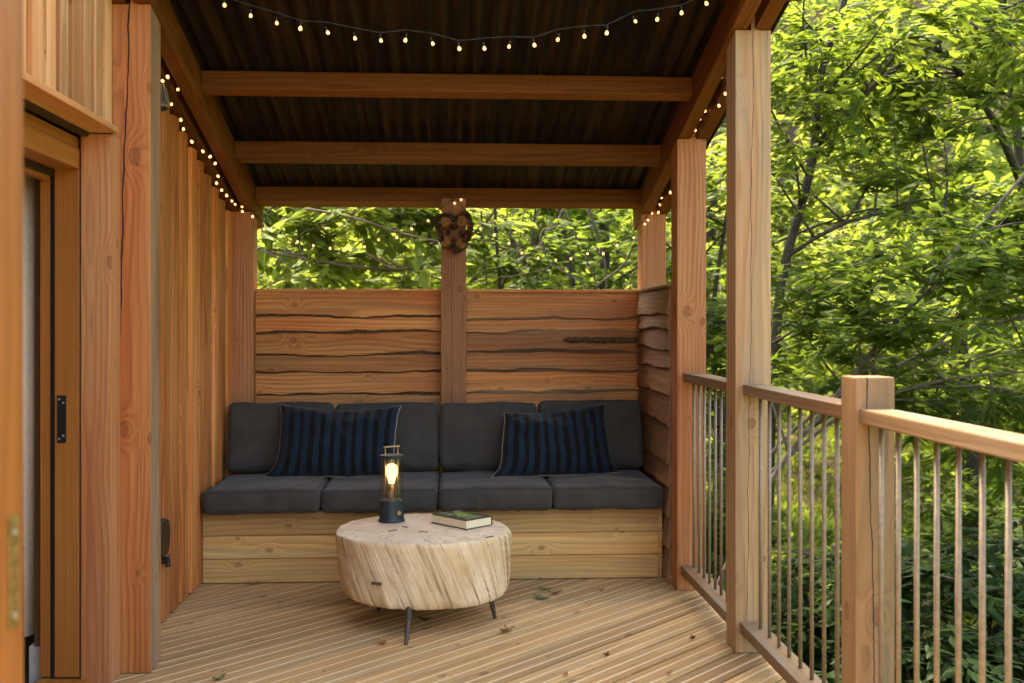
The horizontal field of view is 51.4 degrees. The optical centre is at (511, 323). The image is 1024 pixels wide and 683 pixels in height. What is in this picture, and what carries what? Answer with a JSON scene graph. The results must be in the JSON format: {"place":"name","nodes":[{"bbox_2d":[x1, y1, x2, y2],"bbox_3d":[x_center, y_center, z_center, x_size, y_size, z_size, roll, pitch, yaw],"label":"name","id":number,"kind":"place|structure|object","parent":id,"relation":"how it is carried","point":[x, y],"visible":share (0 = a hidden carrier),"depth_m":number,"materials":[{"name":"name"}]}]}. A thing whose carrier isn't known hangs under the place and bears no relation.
{"place":"outdoors","nodes":[
{"label":"outdoors","id":0,"kind":"place"},
{"bbox_2d":[257,0,1023,643],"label":"ground","id":1,"kind":"structure","parent":0,"point":[791,132],"depth_m":30.42,"materials":[{"name":"green plant"}]},
{"bbox_2d":[257,207,399,288],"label":"tree","id":2,"kind":"object","parent":1,"relation":"on","point":[262,282],"visible":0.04,"depth_m":14.05,"materials":[{"name":"green plant"}]},
{"bbox_2d":[258,210,485,288],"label":"tree","id":3,"kind":"object","parent":1,"relation":"on","point":[373,285],"visible":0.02,"depth_m":18.65,"materials":[{"name":"green plant"}]},
{"bbox_2d":[257,207,538,288],"bbox_3d":[-1.217,0.865,9.120,3.344,5.544,2.307,0,0,-31],"label":"tree","id":4,"kind":"object","parent":1,"relation":"on","point":[343,270],"visible":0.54,"depth_m":8.96,"materials":[{"name":"green plant"}]},
{"bbox_2d":[112,575,786,682],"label":"deck","id":5,"kind":"structure","parent":1,"relation":"on","point":[641,629],"depth_m":4.55,"materials":[{"name":"brown wood"}]},
{"bbox_2d":[0,0,231,682],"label":"cabin","id":6,"kind":"object","parent":5,"relation":"on","point":[62,147],"visible":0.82,"depth_m":3.97,"materials":[{"name":"brown wood"}]},
{"bbox_2d":[0,0,22,682],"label":"door","id":7,"kind":"structure","parent":6,"relation":"in","point":[11,11],"depth_m":1.37,"materials":[{"name":"brown wood"}]},
{"bbox_2d":[23,107,35,636],"bbox_3d":[-2.055,0.170,4.069,0.465,2.040,0.097,0,0,-3],"label":"curtain","id":8,"kind":"object","parent":6,"relation":"hanging from","point":[28,405],"visible":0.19,"depth_m":4.06,"materials":[{"name":"fabric"}]},
{"bbox_2d":[29,643,41,682],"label":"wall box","id":9,"kind":"object","parent":6,"relation":"in","point":[34,665],"visible":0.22,"depth_m":4.05,"materials":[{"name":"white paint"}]},
{"bbox_2d":[161,83,169,111],"bbox_3d":[-1.518,-0.981,4.598,0.077,0.132,0.128,0,0,-28],"label":"floodlight","id":10,"kind":"object","parent":6,"relation":"attached to","point":[165,103],"visible":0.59,"depth_m":4.58,"materials":[{"name":"metal"}]},
{"bbox_2d":[161,518,170,566],"bbox_3d":[-1.543,0.979,4.739,0.037,0.218,0.170,0,0,-3],"label":"wall fitting","id":11,"kind":"object","parent":6,"relation":"attached to","point":[165,536],"depth_m":4.75,"materials":[{"name":"brown metal"}]},
{"bbox_2d":[212,673,225,678],"bbox_3d":[-1.110,1.337,4.035,0.042,0.014,0.043,0,0,-3],"label":"fallen leaf","id":12,"kind":"object","parent":5,"relation":"on","point":[220,676],"visible":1,"depth_m":4.04,"materials":[{"name":"green plant"}]},
{"bbox_2d":[379,635,387,643],"bbox_3d":[-0.540,1.329,4.476,0.039,0.034,0.040,0,0,-8],"label":"fallen leaf","id":13,"kind":"object","parent":5,"relation":"on","point":[382,640],"visible":1,"depth_m":4.47,"materials":[{"name":"orange plant"}]},
{"bbox_2d":[335,513,511,644],"bbox_3d":[-0.416,1.147,4.903,0.777,0.412,0.798,0,0,-44],"label":"log table","id":14,"kind":"object","parent":5,"relation":"on","point":[412,562],"visible":0.91,"depth_m":4.61,"materials":[{"name":"wood"}]},
{"bbox_2d":[378,445,404,522],"bbox_3d":[-0.574,0.762,5.080,0.127,0.358,0.127,0,0,-3],"label":"lantern","id":15,"kind":"object","parent":14,"relation":"on","point":[391,510],"visible":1,"depth_m":5.05,"materials":[{"name":"black metal"}]},
{"bbox_2d":[431,510,491,529],"bbox_3d":[-0.236,0.920,5.003,0.166,0.043,0.245,0,0,-45],"label":"book","id":16,"kind":"object","parent":14,"relation":"on","point":[465,520],"visible":1,"depth_m":4.95,"materials":[{"name":"green paper"}]},
{"bbox_2d":[203,497,661,582],"bbox_3d":[-0.425,1.162,5.983,2.404,0.366,0.806,0,0,-3],"label":"bench","id":17,"kind":"object","parent":5,"relation":"on","point":[552,542],"visible":0.48,"depth_m":5.61,"materials":[{"name":"brown wood"}]},
{"bbox_2d":[202,473,331,514],"bbox_3d":[-1.303,0.910,5.762,0.599,0.150,0.677,0,0,-3],"label":"seat cushion","id":18,"kind":"object","parent":17,"relation":"on","point":[235,494],"visible":0.86,"depth_m":5.45,"materials":[{"name":"grey fabric"}]},
{"bbox_2d":[227,401,334,472],"bbox_3d":[-1.316,0.651,6.081,0.600,0.410,0.204,0,0,-3],"label":"back cushion","id":19,"kind":"object","parent":18,"relation":"on","point":[254,430],"visible":0.56,"depth_m":6.01,"materials":[{"name":"grey fabric"}]},
{"bbox_2d":[263,404,400,476],"bbox_3d":[-0.993,0.651,5.933,0.741,0.394,0.265,0,0,-3],"label":"pillow","id":20,"kind":"object","parent":18,"relation":"on","point":[313,442],"visible":0.94,"depth_m":5.85,"materials":[{"name":"fabric"}]},
{"bbox_2d":[321,471,439,512],"bbox_3d":[-0.701,0.913,5.806,0.610,0.144,0.676,0,0,-3],"label":"seat cushion","id":21,"kind":"object","parent":17,"relation":"on","point":[418,491],"visible":0.84,"depth_m":5.50,"materials":[{"name":"grey fabric"}]},
{"bbox_2d":[335,402,438,471],"bbox_3d":[-0.720,0.653,6.120,0.599,0.403,0.215,0,0,-3],"label":"back cushion","id":22,"kind":"object","parent":21,"relation":"on","point":[416,438],"visible":0.53,"depth_m":6.07,"materials":[{"name":"grey fabric"}]},
{"bbox_2d":[439,471,552,511],"bbox_3d":[-0.102,0.908,5.835,0.600,0.150,0.673,0,0,-3],"label":"seat cushion","id":23,"kind":"object","parent":17,"relation":"on","point":[478,491],"visible":0.89,"depth_m":5.52,"materials":[{"name":"grey fabric"}]},
{"bbox_2d":[438,401,536,471],"bbox_3d":[-0.136,0.653,6.146,0.576,0.404,0.206,0,0,-3],"label":"back cushion","id":24,"kind":"object","parent":23,"relation":"on","point":[470,436],"visible":0.69,"depth_m":6.07,"materials":[{"name":"grey fabric"}]},
{"bbox_2d":[543,469,662,510],"bbox_3d":[0.486,0.907,5.879,0.588,0.152,0.675,0,0,-3],"label":"seat cushion","id":25,"kind":"object","parent":17,"relation":"on","point":[633,489],"visible":0.85,"depth_m":5.56,"materials":[{"name":"grey fabric"}]},
{"bbox_2d":[491,403,619,476],"bbox_3d":[0.219,0.653,5.980,0.734,0.388,0.260,0,0,-13],"label":"pillow","id":26,"kind":"object","parent":25,"relation":"on","point":[570,442],"visible":0.99,"depth_m":5.91,"materials":[{"name":"fabric"}]},
{"bbox_2d":[537,399,642,468],"bbox_3d":[0.453,0.648,6.188,0.604,0.412,0.214,0,0,-3],"label":"back cushion","id":27,"kind":"object","parent":25,"relation":"on","point":[623,423],"visible":0.54,"depth_m":6.14,"materials":[{"name":"grey fabric"}]},
{"bbox_2d":[112,0,801,672],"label":"porch","id":28,"kind":"object","parent":5,"relation":"on","point":[284,112],"visible":0.78,"depth_m":5.38,"materials":[{"name":"brown wood"}]},
{"bbox_2d":[161,68,253,217],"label":"string lights","id":29,"kind":"object","parent":28,"relation":"hanging from","point":[191,141],"visible":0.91,"depth_m":5.23,"materials":[{"name":"white glass"}]},
{"bbox_2d":[253,198,455,249],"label":"string lights","id":30,"kind":"object","parent":28,"relation":"hanging from","point":[313,245],"visible":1,"depth_m":6.28,"materials":[{"name":"white glass"}]},
{"bbox_2d":[433,207,473,253],"bbox_3d":[-0.342,-0.564,6.275,0.248,0.313,0.099,0,0,-3],"label":"wreath","id":31,"kind":"object","parent":28,"relation":"attached to","point":[463,218],"visible":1,"depth_m":6.26,"materials":[{"name":"brown wood"}]},
{"bbox_2d":[223,0,707,50],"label":"string lights","id":32,"kind":"object","parent":28,"relation":"hanging from","point":[458,45],"visible":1,"depth_m":4.09,"materials":[{"name":"white glass"}]},
{"bbox_2d":[455,198,645,260],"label":"string lights","id":33,"kind":"object","parent":28,"relation":"hanging from","point":[480,228],"visible":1,"depth_m":6.35,"materials":[{"name":"white glass"}]},
{"bbox_2d":[646,79,725,220],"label":"string lights","id":34,"kind":"object","parent":28,"relation":"hanging from","point":[696,132],"visible":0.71,"depth_m":5.34,"materials":[{"name":"white glass"}]},
{"bbox_2d":[681,373,725,621],"bbox_3d":[0.932,0.757,4.942,0.110,1.016,0.871,0,0,-3],"label":"balustrade","id":35,"kind":"object","parent":28,"relation":"attached to","point":[706,586],"visible":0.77,"depth_m":5.00,"materials":[{"name":"brown wood"}]},
{"bbox_2d":[740,384,840,682],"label":"balustrade","id":36,"kind":"object","parent":28,"relation":"attached to","point":[782,659],"visible":0.81,"depth_m":3.77,"materials":[{"name":"brown wood"}]},
{"bbox_2d":[500,624,512,631],"bbox_3d":[-0.024,1.331,4.641,0.043,0.026,0.044,0,0,27],"label":"fallen leaf","id":37,"kind":"object","parent":5,"relation":"on","point":[505,629],"visible":1,"depth_m":4.63,"materials":[{"name":"orange plant"}]},
{"bbox_2d":[534,594,548,598],"bbox_3d":[0.143,1.338,5.212,0.100,0.017,0.042,0,0,39],"label":"fallen leaf","id":38,"kind":"object","parent":5,"relation":"on","point":[539,596],"visible":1,"depth_m":5.22,"materials":[{"name":"green plant"}]},
{"bbox_2d":[841,375,1023,682],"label":"balustrade","id":39,"kind":"object","parent":5,"relation":"on","point":[873,420],"visible":1,"depth_m":3.11,"materials":[{"name":"brown wood"}]},
{"bbox_2d":[324,208,635,292],"bbox_3d":[-1.009,0.437,15.483,5.593,6.122,5.206,0,0,-3],"label":"tree","id":40,"kind":"object","parent":1,"relation":"on","point":[429,258],"visible":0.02,"depth_m":15.13,"materials":[{"name":"green plant"}]},
{"bbox_2d":[333,208,637,292],"bbox_3d":[-0.244,0.381,10.561,3.339,6.478,3.931,0,0,-3],"label":"tree","id":41,"kind":"object","parent":1,"relation":"on","point":[591,214],"visible":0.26,"depth_m":10.93,"materials":[{"name":"green plant"}]},
{"bbox_2d":[466,208,592,292],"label":"tree","id":42,"kind":"object","parent":1,"relation":"on","point":[509,269],"visible":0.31,"depth_m":8.92,"materials":[{"name":"green plant"}]},
{"bbox_2d":[486,209,670,288],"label":"tree","id":43,"kind":"object","parent":1,"relation":"on","point":[589,257],"visible":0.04,"depth_m":18.28,"materials":[{"name":"green plant"}]},
{"bbox_2d":[481,208,717,292],"bbox_3d":[0.785,0.019,11.566,2.715,7.341,2.885,0,0,-3],"label":"tree","id":44,"kind":"object","parent":1,"relation":"on","point":[603,231],"visible":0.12,"depth_m":11.16,"materials":[{"name":"green plant"}]},
{"bbox_2d":[257,0,1023,496],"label":"woodland","id":45,"kind":"object","parent":1,"relation":"on","point":[847,370],"visible":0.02,"depth_m":30.50,"materials":[{"name":"green plant"}]},
{"bbox_2d":[539,153,843,503],"bbox_3d":[1.594,0.700,9.360,2.398,6.301,2.657,0,0,-17],"label":"tree","id":46,"kind":"object","parent":1,"relation":"on","point":[716,327],"visible":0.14,"depth_m":9.31,"materials":[{"name":"green plant"}]},
{"bbox_2d":[564,132,911,566],"bbox_3d":[2.578,0.499,13.539,5.068,5.909,4.334,0,0,-3],"label":"tree","id":47,"kind":"object","parent":1,"relation":"on","point":[711,231],"visible":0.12,"depth_m":13.23,"materials":[{"name":"green plant"}]},
{"bbox_2d":[706,480,802,598],"bbox_3d":[2.160,2.645,11.608,2.024,2.033,2.184,0,0,-3],"label":"shrub","id":48,"kind":"object","parent":1,"relation":"on","point":[774,538],"visible":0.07,"depth_m":11.29,"materials":[{"name":"green plant"}]},
{"bbox_2d":[666,120,906,504],"bbox_3d":[4.313,-0.275,18.377,4.140,7.479,4.212,0,0,-3],"label":"tree","id":49,"kind":"object","parent":1,"relation":"on","point":[779,228],"visible":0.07,"depth_m":18.21,"materials":[{"name":"green plant"}]},
{"bbox_2d":[723,521,933,653],"bbox_3d":[2.932,2.913,9.993,2.170,2.196,2.478,0,0,-3],"label":"shrub","id":50,"kind":"object","parent":1,"relation":"on","point":[774,571],"visible":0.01,"depth_m":9.79,"materials":[{"name":"green plant"}]},
{"bbox_2d":[723,546,953,681],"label":"shrub","id":51,"kind":"object","parent":1,"relation":"on","point":[830,658],"visible":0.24,"depth_m":7.16,"materials":[{"name":"green plant"}]},
{"bbox_2d":[720,84,987,415],"bbox_3d":[6.932,-1.000,21.122,5.362,8.635,4.538,0,0,-38],"label":"tree","id":52,"kind":"object","parent":1,"relation":"on","point":[885,198],"visible":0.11,"depth_m":21.02,"materials":[{"name":"green plant"}]},
{"bbox_2d":[706,0,1023,540],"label":"tree","id":53,"kind":"object","parent":1,"relation":"on","point":[843,72],"visible":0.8,"depth_m":7.96,"materials":[{"name":"green plant"}]},
{"bbox_2d":[706,167,1023,585],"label":"tree","id":54,"kind":"object","parent":1,"relation":"on","point":[1001,260],"visible":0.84,"depth_m":7.07,"materials":[{"name":"green plant"}]},
{"bbox_2d":[706,311,1023,637],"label":"grass","id":55,"kind":"structure","parent":1,"relation":"on","point":[829,500],"depth_m":19.80,"materials":[{"name":"green plant"}]},
{"bbox_2d":[771,0,1023,369],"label":"tree","id":56,"kind":"object","parent":1,"relation":"on","point":[1010,118],"visible":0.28,"depth_m":8.96,"materials":[{"name":"green plant"}]},
{"bbox_2d":[794,129,1023,545],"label":"tree","id":57,"kind":"object","parent":1,"relation":"on","point":[961,360],"visible":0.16,"depth_m":13.28,"materials":[{"name":"green plant"}]},
{"bbox_2d":[796,537,1023,682],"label":"shrub","id":58,"kind":"object","parent":1,"relation":"on","point":[995,661],"visible":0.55,"depth_m":5.77,"materials":[{"name":"green plant"}]},
{"bbox_2d":[808,462,1023,654],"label":"shrub","id":59,"kind":"object","parent":1,"relation":"on","point":[968,508],"visible":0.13,"depth_m":10.86,"materials":[{"name":"green plant"}]},
{"bbox_2d":[889,133,1023,501],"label":"tree","id":60,"kind":"object","parent":1,"relation":"on","point":[988,177],"visible":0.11,"depth_m":16.96,"materials":[{"name":"green plant"}]},
{"bbox_2d":[894,517,1023,682],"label":"shrub","id":61,"kind":"object","parent":1,"relation":"on","point":[970,554],"visible":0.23,"depth_m":7.14,"materials":[{"name":"green plant"}]},
{"bbox_2d":[940,464,1023,559],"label":"shrub","id":62,"kind":"object","parent":1,"relation":"on","point":[1018,503],"visible":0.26,"depth_m":12.38,"materials":[{"name":"green plant"}]},
{"bbox_2d":[951,514,1023,641],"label":"shrub","id":63,"kind":"object","parent":1,"relation":"on","point":[1015,523],"visible":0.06,"depth_m":9.46,"materials":[{"name":"green plant"}]},
{"bbox_2d":[984,53,1023,303],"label":"tree","id":64,"kind":"object","parent":1,"relation":"on","point":[998,211],"depth_m":20.50,"materials":[{"name":"green plant"}]}
]}

